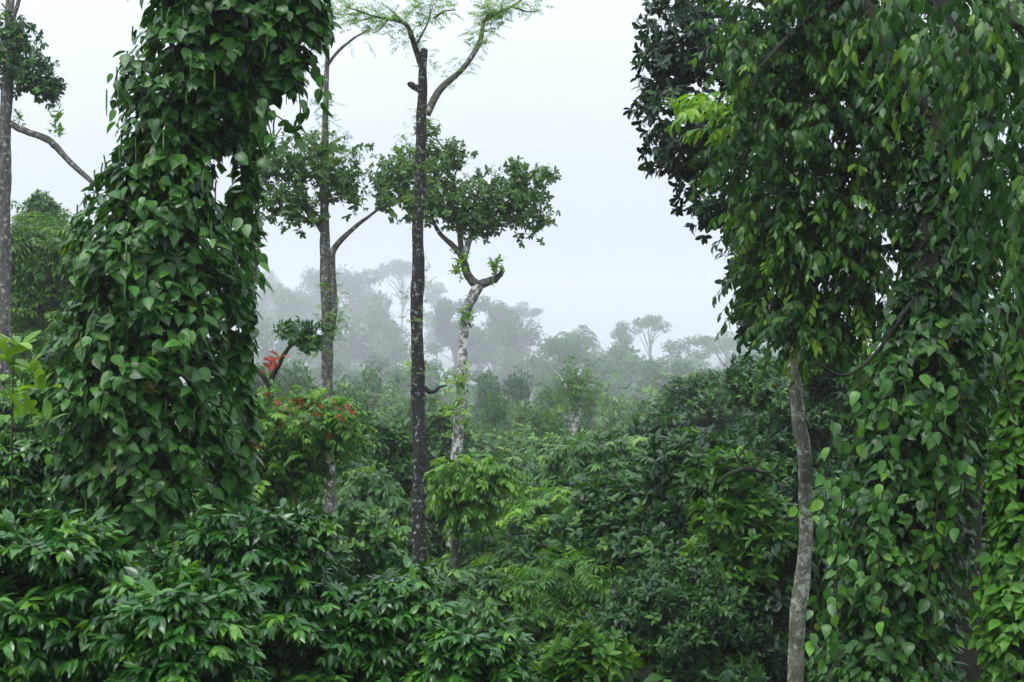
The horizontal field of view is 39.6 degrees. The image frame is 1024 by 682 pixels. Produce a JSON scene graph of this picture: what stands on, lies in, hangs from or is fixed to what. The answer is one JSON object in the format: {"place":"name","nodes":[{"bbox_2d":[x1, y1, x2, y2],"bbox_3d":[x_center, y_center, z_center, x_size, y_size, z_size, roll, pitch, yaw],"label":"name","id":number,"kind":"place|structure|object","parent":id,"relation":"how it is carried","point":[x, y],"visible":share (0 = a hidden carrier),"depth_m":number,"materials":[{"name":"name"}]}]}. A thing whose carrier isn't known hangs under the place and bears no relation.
{"place":"outdoors","nodes":[
{"label":"outdoors","id":0,"kind":"place"},
{"bbox_2d":[0,0,1020,357],"label":"sky","id":1,"kind":"structure","parent":0,"point":[556,91],"materials":[{"name":"white"}]},
{"bbox_2d":[180,355,989,681],"bbox_3d":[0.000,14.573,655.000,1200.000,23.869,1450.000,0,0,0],"label":"ground","id":2,"kind":"structure","parent":0,"point":[448,363],"depth_m":1052.65,"materials":[{"name":"soil"}]},
{"bbox_2d":[0,330,66,512],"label":"broadleaf sapling","id":3,"kind":"object","parent":2,"relation":"on","point":[40,378],"visible":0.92,"depth_m":7.00,"materials":[{"name":"green plant"}]},
{"bbox_2d":[0,434,72,525],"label":"coffee bush","id":4,"kind":"object","parent":2,"relation":"on","point":[29,477],"visible":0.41,"depth_m":9.28,"materials":[{"name":"green plant"}]},
{"bbox_2d":[11,188,71,369],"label":"fine shrub","id":5,"kind":"object","parent":2,"relation":"on","point":[37,201],"visible":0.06,"depth_m":33.90,"materials":[{"name":"green plant"}]},
{"bbox_2d":[0,0,93,391],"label":"pruned tree","id":6,"kind":"object","parent":2,"relation":"on","point":[16,66],"visible":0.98,"depth_m":19.93,"materials":[{"name":"green plant"}]},
{"bbox_2d":[9,200,94,406],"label":"feathery shrub","id":7,"kind":"object","parent":2,"relation":"on","point":[35,293],"visible":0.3,"depth_m":23.55,"materials":[{"name":"green plant"}]},
{"bbox_2d":[0,363,136,574],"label":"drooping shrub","id":8,"kind":"object","parent":2,"relation":"on","point":[20,432],"visible":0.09,"depth_m":15.52,"materials":[{"name":"green plant"}]},
{"bbox_2d":[0,506,146,681],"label":"coffee bush","id":9,"kind":"object","parent":2,"relation":"on","point":[59,573],"visible":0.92,"depth_m":5.38,"materials":[{"name":"green plant"}]},
{"bbox_2d":[71,2,260,516],"bbox_3d":[-1.887,-0.007,8.111,1.467,5.755,0.346,0,0,5],"label":"vine host tree","id":10,"kind":"object","parent":2,"relation":"on","point":[182,126],"visible":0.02,"depth_m":8.04,"materials":[{"name":"brown plant"}]},
{"bbox_2d":[11,0,342,566],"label":"pepper vine","id":11,"kind":"object","parent":10,"relation":"attached to","point":[138,471],"visible":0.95,"depth_m":7.75,"materials":[{"name":"green plant"}]},
{"bbox_2d":[122,483,225,581],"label":"coffee bush","id":12,"kind":"object","parent":2,"relation":"on","point":[152,568],"visible":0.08,"depth_m":10.18,"materials":[{"name":"green plant"}]},
{"bbox_2d":[81,558,268,681],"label":"coffee bush","id":13,"kind":"object","parent":2,"relation":"on","point":[188,622],"visible":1,"depth_m":5.03,"materials":[{"name":"green plant"}]},
{"bbox_2d":[241,201,253,483],"bbox_3d":[-1.629,0.045,8.699,0.108,5.548,0.094,0,0,0],"label":"slim host tree","id":14,"kind":"object","parent":2,"relation":"on","point":[248,442],"visible":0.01,"depth_m":8.68,"materials":[{"name":"brown plant"}]},
{"bbox_2d":[194,96,273,515],"bbox_3d":[-1.615,-0.391,8.516,0.549,3.934,0.479,0,0,0],"label":"climbing vine","id":15,"kind":"object","parent":14,"relation":"attached to","point":[228,478],"visible":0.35,"depth_m":8.44,"materials":[{"name":"green plant"}]},
{"bbox_2d":[149,498,381,681],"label":"coffee bush","id":16,"kind":"object","parent":2,"relation":"on","point":[274,551],"visible":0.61,"depth_m":6.93,"materials":[{"name":"green plant"}]},
{"bbox_2d":[262,269,281,338],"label":"misty tree","id":17,"kind":"object","parent":2,"relation":"on","point":[270,277],"visible":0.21,"depth_m":779.32,"materials":[{"name":"grey plant"}]},
{"bbox_2d":[256,286,290,348],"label":"misty tree","id":18,"kind":"object","parent":2,"relation":"on","point":[262,304],"visible":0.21,"depth_m":626.03,"materials":[{"name":"grey plant"}]},
{"bbox_2d":[253,318,298,371],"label":"misty tree","id":19,"kind":"object","parent":2,"relation":"on","point":[263,339],"visible":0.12,"depth_m":390.17,"materials":[{"name":"grey plant"}]},
{"bbox_2d":[254,355,312,406],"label":"misty tree","id":20,"kind":"object","parent":2,"relation":"on","point":[285,382],"visible":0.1,"depth_m":77.35,"materials":[{"name":"green plant"}]},
{"bbox_2d":[255,282,317,360],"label":"misty tree","id":21,"kind":"object","parent":2,"relation":"on","point":[287,310],"visible":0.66,"depth_m":536.10,"materials":[{"name":"grey plant"}]},
{"bbox_2d":[260,350,321,392],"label":"misty tree","id":22,"kind":"object","parent":2,"relation":"on","point":[302,359],"visible":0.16,"depth_m":283.57,"materials":[{"name":"green plant"}]},
{"bbox_2d":[257,315,331,455],"bbox_3d":[-2.143,1.373,13.838,0.780,3.259,0.539,0,0,-27],"label":"crooked sapling","id":23,"kind":"object","parent":2,"relation":"on","point":[306,339],"visible":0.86,"depth_m":13.84,"materials":[{"name":"green plant"}]},
{"bbox_2d":[292,265,339,334],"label":"misty tree","id":24,"kind":"object","parent":2,"relation":"on","point":[310,284],"visible":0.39,"depth_m":651.61,"materials":[{"name":"grey plant"}]},
{"bbox_2d":[278,508,354,586],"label":"leafy shrub","id":25,"kind":"object","parent":2,"relation":"on","point":[341,555],"visible":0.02,"depth_m":11.42,"materials":[{"name":"green plant"}]},
{"bbox_2d":[253,397,388,509],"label":"drooping shrub","id":26,"kind":"object","parent":2,"relation":"on","point":[355,465],"visible":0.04,"depth_m":21.47,"materials":[{"name":"green plant"}]},
{"bbox_2d":[253,28,395,516],"bbox_3d":[-2.539,-0.260,18.638,2.059,7.663,1.164,0,0,0],"label":"silver oak","id":27,"kind":"object","parent":2,"relation":"on","point":[340,181],"visible":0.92,"depth_m":18.53,"materials":[{"name":"grey plant"}]},
{"bbox_2d":[289,264,388,380],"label":"misty tree","id":28,"kind":"object","parent":2,"relation":"on","point":[352,284],"visible":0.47,"depth_m":590.15,"materials":[{"name":"grey plant"}]},
{"bbox_2d":[309,307,374,389],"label":"misty tree","id":29,"kind":"object","parent":2,"relation":"on","point":[347,356],"visible":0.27,"depth_m":430.22,"materials":[{"name":"grey plant"}]},
{"bbox_2d":[302,354,393,394],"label":"misty tree","id":30,"kind":"object","parent":2,"relation":"on","point":[337,371],"visible":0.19,"depth_m":260.06,"materials":[{"name":"green plant"}]},
{"bbox_2d":[332,381,374,414],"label":"misty tree","id":31,"kind":"object","parent":2,"relation":"on","point":[350,394],"visible":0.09,"depth_m":45.81,"materials":[{"name":"green plant"}]},
{"bbox_2d":[246,553,466,681],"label":"coffee bush","id":32,"kind":"object","parent":2,"relation":"on","point":[404,607],"visible":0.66,"depth_m":7.07,"materials":[{"name":"green plant"}]},
{"bbox_2d":[336,361,382,404],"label":"misty tree","id":33,"kind":"object","parent":2,"relation":"on","point":[371,377],"visible":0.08,"depth_m":96.92,"materials":[{"name":"green plant"}]},
{"bbox_2d":[337,402,387,461],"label":"fine shrub","id":34,"kind":"object","parent":2,"relation":"on","point":[370,416],"visible":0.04,"depth_m":27.86,"materials":[{"name":"green plant"}]},
{"bbox_2d":[342,290,395,387],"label":"misty tree","id":35,"kind":"object","parent":2,"relation":"on","point":[376,310],"visible":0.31,"depth_m":499.37,"materials":[{"name":"grey plant"}]},
{"bbox_2d":[333,503,416,588],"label":"leafy shrub","id":36,"kind":"object","parent":2,"relation":"on","point":[366,533],"visible":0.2,"depth_m":12.31,"materials":[{"name":"green plant"}]},
{"bbox_2d":[311,467,438,576],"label":"drooping shrub","id":37,"kind":"object","parent":2,"relation":"on","point":[379,499],"visible":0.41,"depth_m":19.19,"materials":[{"name":"green plant"}]},
{"bbox_2d":[354,316,410,364],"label":"misty tree","id":38,"kind":"object","parent":2,"relation":"on","point":[395,331],"visible":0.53,"depth_m":437.44,"materials":[{"name":"grey plant"}]},
{"bbox_2d":[372,339,410,386],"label":"misty tree","id":39,"kind":"object","parent":2,"relation":"on","point":[395,347],"visible":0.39,"depth_m":418.01,"materials":[{"name":"grey plant"}]},
{"bbox_2d":[371,259,428,366],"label":"misty tree","id":40,"kind":"object","parent":2,"relation":"on","point":[399,268],"visible":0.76,"depth_m":704.34,"materials":[{"name":"grey plant"}]},
{"bbox_2d":[361,416,445,568],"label":"leafy shrub","id":41,"kind":"object","parent":2,"relation":"on","point":[392,439],"visible":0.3,"depth_m":23.71,"materials":[{"name":"green plant"}]},
{"bbox_2d":[383,389,437,437],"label":"misty tree","id":42,"kind":"object","parent":2,"relation":"on","point":[406,410],"visible":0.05,"depth_m":47.86,"materials":[{"name":"green plant"}]},
{"bbox_2d":[380,365,444,409],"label":"misty tree","id":43,"kind":"object","parent":2,"relation":"on","point":[389,373],"visible":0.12,"depth_m":232.56,"materials":[{"name":"green plant"}]},
{"bbox_2d":[326,0,554,573],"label":"silver oak","id":44,"kind":"object","parent":2,"relation":"on","point":[419,388],"visible":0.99,"depth_m":17.94,"materials":[{"name":"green plant"}]},
{"bbox_2d":[423,280,459,361],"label":"misty tree","id":45,"kind":"object","parent":2,"relation":"on","point":[435,292],"visible":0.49,"depth_m":652.01,"materials":[{"name":"grey plant"}]},
{"bbox_2d":[410,405,475,554],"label":"leafy shrub","id":46,"kind":"object","parent":2,"relation":"on","point":[438,432],"visible":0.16,"depth_m":33.61,"materials":[{"name":"green plant"}]},
{"bbox_2d":[425,358,483,402],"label":"misty tree","id":47,"kind":"object","parent":2,"relation":"on","point":[433,382],"visible":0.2,"depth_m":273.02,"materials":[{"name":"green plant"}]},
{"bbox_2d":[431,294,481,366],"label":"misty tree","id":48,"kind":"object","parent":2,"relation":"on","point":[445,309],"visible":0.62,"depth_m":450.16,"materials":[{"name":"grey plant"}]},
{"bbox_2d":[365,118,561,545],"bbox_3d":[-0.751,-0.151,22.066,3.056,6.650,1.414,0,0,0],"label":"lichened tree","id":49,"kind":"object","parent":2,"relation":"on","point":[483,214],"visible":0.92,"depth_m":21.89,"materials":[{"name":"green plant"}]},
{"bbox_2d":[424,324,503,380],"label":"misty tree","id":50,"kind":"object","parent":2,"relation":"on","point":[481,353],"visible":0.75,"depth_m":448.18,"materials":[{"name":"green plant"}]},
{"bbox_2d":[398,613,542,681],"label":"coffee bush","id":51,"kind":"object","parent":2,"relation":"on","point":[462,648],"visible":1,"depth_m":6.86,"materials":[{"name":"green plant"}]},
{"bbox_2d":[422,450,528,583],"bbox_3d":[-0.384,2.108,14.986,1.128,1.904,0.887,0,0,0],"label":"young tree","id":52,"kind":"object","parent":2,"relation":"on","point":[461,491],"visible":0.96,"depth_m":14.82,"materials":[{"name":"green plant"}]},
{"bbox_2d":[408,450,542,582],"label":"drooping shrub","id":53,"kind":"object","parent":2,"relation":"on","point":[527,469],"visible":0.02,"depth_m":24.93,"materials":[{"name":"green plant"}]},
{"bbox_2d":[443,393,510,443],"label":"misty tree","id":54,"kind":"object","parent":2,"relation":"on","point":[496,416],"visible":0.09,"depth_m":57.04,"materials":[{"name":"green plant"}]},
{"bbox_2d":[428,555,559,673],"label":"drooping shrub","id":55,"kind":"object","parent":2,"relation":"on","point":[485,612],"visible":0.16,"depth_m":12.33,"materials":[{"name":"green plant"}]},
{"bbox_2d":[425,515,569,609],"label":"drooping shrub","id":56,"kind":"object","parent":2,"relation":"on","point":[512,537],"visible":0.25,"depth_m":15.13,"materials":[{"name":"green plant"}]},
{"bbox_2d":[469,295,528,374],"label":"misty tree","id":57,"kind":"object","parent":2,"relation":"on","point":[496,311],"visible":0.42,"depth_m":460.34,"materials":[{"name":"green plant"}]},
{"bbox_2d":[468,365,535,439],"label":"misty tree","id":58,"kind":"object","parent":2,"relation":"on","point":[517,389],"visible":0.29,"depth_m":108.83,"materials":[{"name":"green plant"}]},
{"bbox_2d":[429,480,588,579],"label":"drooping shrub","id":59,"kind":"object","parent":2,"relation":"on","point":[544,505],"visible":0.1,"depth_m":18.78,"materials":[{"name":"green plant"}]},
{"bbox_2d":[169,358,851,557],"bbox_3d":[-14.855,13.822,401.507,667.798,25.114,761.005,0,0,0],"label":"forest","id":60,"kind":"object","parent":2,"relation":"on","point":[389,395],"visible":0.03,"depth_m":86.19,"materials":[{"name":"green plant"}]},
{"bbox_2d":[487,311,543,405],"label":"misty tree","id":61,"kind":"object","parent":2,"relation":"on","point":[512,345],"visible":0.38,"depth_m":415.83,"materials":[{"name":"green plant"}]},
{"bbox_2d":[497,352,551,402],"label":"misty tree","id":62,"kind":"object","parent":2,"relation":"on","point":[509,363],"visible":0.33,"depth_m":386.96,"materials":[{"name":"green plant"}]},
{"bbox_2d":[507,301,544,360],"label":"misty tree","id":63,"kind":"object","parent":2,"relation":"on","point":[531,313],"visible":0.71,"depth_m":653.15,"materials":[{"name":"green plant"}]},
{"bbox_2d":[504,398,567,447],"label":"misty tree","id":64,"kind":"object","parent":2,"relation":"on","point":[533,415],"visible":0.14,"depth_m":50.63,"materials":[{"name":"green plant"}]},
{"bbox_2d":[498,572,607,659],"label":"fine shrub","id":65,"kind":"object","parent":2,"relation":"on","point":[554,595],"visible":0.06,"depth_m":12.71,"materials":[{"name":"green plant"}]},
{"bbox_2d":[517,333,593,388],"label":"misty tree","id":66,"kind":"object","parent":2,"relation":"on","point":[553,347],"visible":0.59,"depth_m":302.31,"materials":[{"name":"green plant"}]},
{"bbox_2d":[130,564,987,681],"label":"undergrowth","id":67,"kind":"object","parent":2,"relation":"on","point":[659,677],"depth_m":11.09,"materials":[{"name":"green plant"}]},
{"bbox_2d":[198,373,377,512],"bbox_3d":[-2.147,1.488,13.484,1.846,2.374,1.623,0,0,28],"label":"red tipped shrub","id":68,"kind":"object","parent":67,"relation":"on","point":[288,469],"visible":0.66,"depth_m":13.21,"materials":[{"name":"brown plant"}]},
{"bbox_2d":[515,428,604,463],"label":"drooping shrub","id":69,"kind":"object","parent":2,"relation":"on","point":[538,447],"visible":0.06,"depth_m":37.52,"materials":[{"name":"green plant"}]},
{"bbox_2d":[532,364,588,433],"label":"misty tree","id":70,"kind":"object","parent":2,"relation":"on","point":[551,393],"visible":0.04,"depth_m":96.51,"materials":[{"name":"green plant"}]},
{"bbox_2d":[483,545,652,673],"bbox_3d":[0.479,2.567,12.566,1.567,1.482,1.814,0,0,39],"label":"feathery shrub","id":71,"kind":"object","parent":2,"relation":"on","point":[561,619],"visible":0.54,"depth_m":12.31,"materials":[{"name":"green plant"}]},
{"bbox_2d":[528,355,620,435],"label":"forked tree","id":72,"kind":"object","parent":2,"relation":"on","point":[572,420],"visible":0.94,"depth_m":44.90,"materials":[{"name":"green plant"}]},
{"bbox_2d":[555,325,608,374],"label":"misty tree","id":73,"kind":"object","parent":2,"relation":"on","point":[588,340],"visible":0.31,"depth_m":372.61,"materials":[{"name":"green plant"}]},
{"bbox_2d":[518,428,648,504],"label":"drooping shrub","id":74,"kind":"object","parent":2,"relation":"on","point":[594,457],"visible":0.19,"depth_m":21.52,"materials":[{"name":"green plant"}]},
{"bbox_2d":[531,619,645,681],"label":"leafy shrub","id":75,"kind":"object","parent":2,"relation":"on","point":[581,653],"visible":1,"depth_m":9.51,"materials":[{"name":"green plant"}]},
{"bbox_2d":[553,347,628,393],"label":"misty tree","id":76,"kind":"object","parent":2,"relation":"on","point":[603,366],"visible":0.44,"depth_m":294.77,"materials":[{"name":"green plant"}]},
{"bbox_2d":[567,385,632,437],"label":"misty tree","id":77,"kind":"object","parent":2,"relation":"on","point":[583,418],"visible":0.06,"depth_m":84.39,"materials":[{"name":"green plant"}]},
{"bbox_2d":[521,470,688,596],"bbox_3d":[1.012,2.288,14.514,1.939,1.990,2.124,0,0,0],"label":"leafy shrub","id":78,"kind":"object","parent":2,"relation":"on","point":[596,500],"visible":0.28,"depth_m":14.22,"materials":[{"name":"green plant"}]},
{"bbox_2d":[607,320,634,381],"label":"misty tree","id":79,"kind":"object","parent":2,"relation":"on","point":[620,331],"visible":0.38,"depth_m":433.68,"materials":[{"name":"green plant"}]},
{"bbox_2d":[610,338,649,397],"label":"misty tree","id":80,"kind":"object","parent":2,"relation":"on","point":[629,372],"visible":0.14,"depth_m":306.96,"materials":[{"name":"green plant"}]},
{"bbox_2d":[590,372,669,409],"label":"misty tree","id":81,"kind":"object","parent":2,"relation":"on","point":[618,386],"visible":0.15,"depth_m":260.24,"materials":[{"name":"green plant"}]},
{"bbox_2d":[629,314,672,360],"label":"misty tree","id":82,"kind":"object","parent":2,"relation":"on","point":[651,321],"visible":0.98,"depth_m":447.55,"materials":[{"name":"green plant"}]},
{"bbox_2d":[621,403,704,454],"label":"leafy shrub","id":83,"kind":"object","parent":2,"relation":"on","point":[666,420],"visible":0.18,"depth_m":25.71,"materials":[{"name":"green plant"}]},
{"bbox_2d":[634,356,696,401],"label":"misty tree","id":84,"kind":"object","parent":2,"relation":"on","point":[651,371],"visible":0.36,"depth_m":244.83,"materials":[{"name":"green plant"}]},
{"bbox_2d":[582,546,770,681],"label":"fine shrub","id":85,"kind":"object","parent":2,"relation":"on","point":[681,598],"visible":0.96,"depth_m":11.15,"materials":[{"name":"green plant"}]},
{"bbox_2d":[657,335,723,387],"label":"misty tree","id":86,"kind":"object","parent":2,"relation":"on","point":[673,347],"visible":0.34,"depth_m":405.23,"materials":[{"name":"green plant"}]},
{"bbox_2d":[576,424,824,662],"bbox_3d":[1.734,1.978,13.421,2.420,2.425,2.378,0,0,25],"label":"leafy shrub","id":87,"kind":"object","parent":2,"relation":"on","point":[666,473],"visible":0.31,"depth_m":13.19,"materials":[{"name":"green plant"}]},
{"bbox_2d":[652,368,756,436],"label":"fine shrub","id":88,"kind":"object","parent":2,"relation":"on","point":[704,399],"visible":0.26,"depth_m":31.46,"materials":[{"name":"green plant"}]},
{"bbox_2d":[623,0,816,681],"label":"shade tree","id":89,"kind":"object","parent":2,"relation":"on","point":[668,56],"visible":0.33,"depth_m":12.19,"materials":[{"name":"green plant"}]},
{"bbox_2d":[718,438,774,482],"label":"dead branch","id":90,"kind":"object","parent":89,"relation":"attached to","point":[739,470],"visible":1,"depth_m":11.09,"materials":[{"name":"grey wood"}]},
{"bbox_2d":[698,331,750,368],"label":"misty tree","id":91,"kind":"object","parent":2,"relation":"on","point":[732,341],"visible":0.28,"depth_m":475.30,"materials":[{"name":"green plant"}]},
{"bbox_2d":[697,337,774,372],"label":"misty tree","id":92,"kind":"object","parent":2,"relation":"on","point":[718,348],"visible":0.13,"depth_m":454.84,"materials":[{"name":"green plant"}]},
{"bbox_2d":[675,441,798,681],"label":"leafy shrub","id":93,"kind":"object","parent":2,"relation":"on","point":[741,545],"visible":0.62,"depth_m":11.72,"materials":[{"name":"green plant"}]},
{"bbox_2d":[705,575,825,681],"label":"leafy shrub","id":94,"kind":"object","parent":2,"relation":"on","point":[772,608],"visible":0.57,"depth_m":11.49,"materials":[{"name":"green plant"}]},
{"bbox_2d":[709,350,849,578],"bbox_3d":[3.410,1.764,18.583,2.724,3.331,2.310,0,0,-36],"label":"fine shrub","id":95,"kind":"object","parent":2,"relation":"on","point":[742,379],"visible":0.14,"depth_m":18.17,"materials":[{"name":"green plant"}]},
{"bbox_2d":[748,340,893,535],"bbox_3d":[3.817,1.562,16.986,2.066,3.288,2.363,0,0,0],"label":"fine shrub","id":96,"kind":"object","parent":2,"relation":"on","point":[821,406],"visible":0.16,"depth_m":16.80,"materials":[{"name":"green plant"}]},
{"bbox_2d":[665,0,1023,681],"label":"drooping tree","id":97,"kind":"object","parent":2,"relation":"on","point":[803,252],"visible":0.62,"depth_m":9.18,"materials":[{"name":"green plant"}]},
{"bbox_2d":[762,477,982,681],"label":"drooping shrub","id":98,"kind":"object","parent":2,"relation":"on","point":[818,565],"visible":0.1,"depth_m":11.75,"materials":[{"name":"green plant"}]},
{"bbox_2d":[823,336,1012,581],"bbox_3d":[4.795,1.453,16.149,2.958,3.533,3.001,0,0,0],"label":"fine shrub","id":99,"kind":"object","parent":2,"relation":"on","point":[1000,380],"depth_m":15.67,"materials":[{"name":"green plant"}]},
{"bbox_2d":[814,0,1023,679],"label":"vine host tree","id":100,"kind":"object","parent":2,"relation":"on","point":[929,257],"visible":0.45,"depth_m":8.13,"materials":[{"name":"brown plant"}]},
{"bbox_2d":[788,0,1018,681],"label":"pepper vine","id":101,"kind":"object","parent":100,"relation":"attached to","point":[880,644],"visible":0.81,"depth_m":7.99,"materials":[{"name":"green plant"}]},
{"bbox_2d":[818,0,1023,368],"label":"overhanging tree","id":102,"kind":"object","parent":2,"relation":"on","point":[987,56],"visible":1,"depth_m":7.23,"materials":[{"name":"green plant"}]},
{"bbox_2d":[936,426,1011,678],"bbox_3d":[4.182,1.935,12.484,1.616,2.560,1.910,0,0,0],"label":"tree trunk","id":103,"kind":"object","parent":2,"relation":"on","point":[984,512],"visible":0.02,"depth_m":12.06,"materials":[{"name":"green plant"}]},
{"bbox_2d":[1011,243,1023,680],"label":"vine host post","id":104,"kind":"object","parent":2,"relation":"on","point":[1020,475],"visible":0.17,"depth_m":7.67,"materials":[{"name":"brown plant"}]},
{"bbox_2d":[967,340,1023,681],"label":"bright vine","id":105,"kind":"object","parent":104,"relation":"attached to","point":[999,637],"visible":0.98,"depth_m":7.62,"materials":[{"name":"green plant"}]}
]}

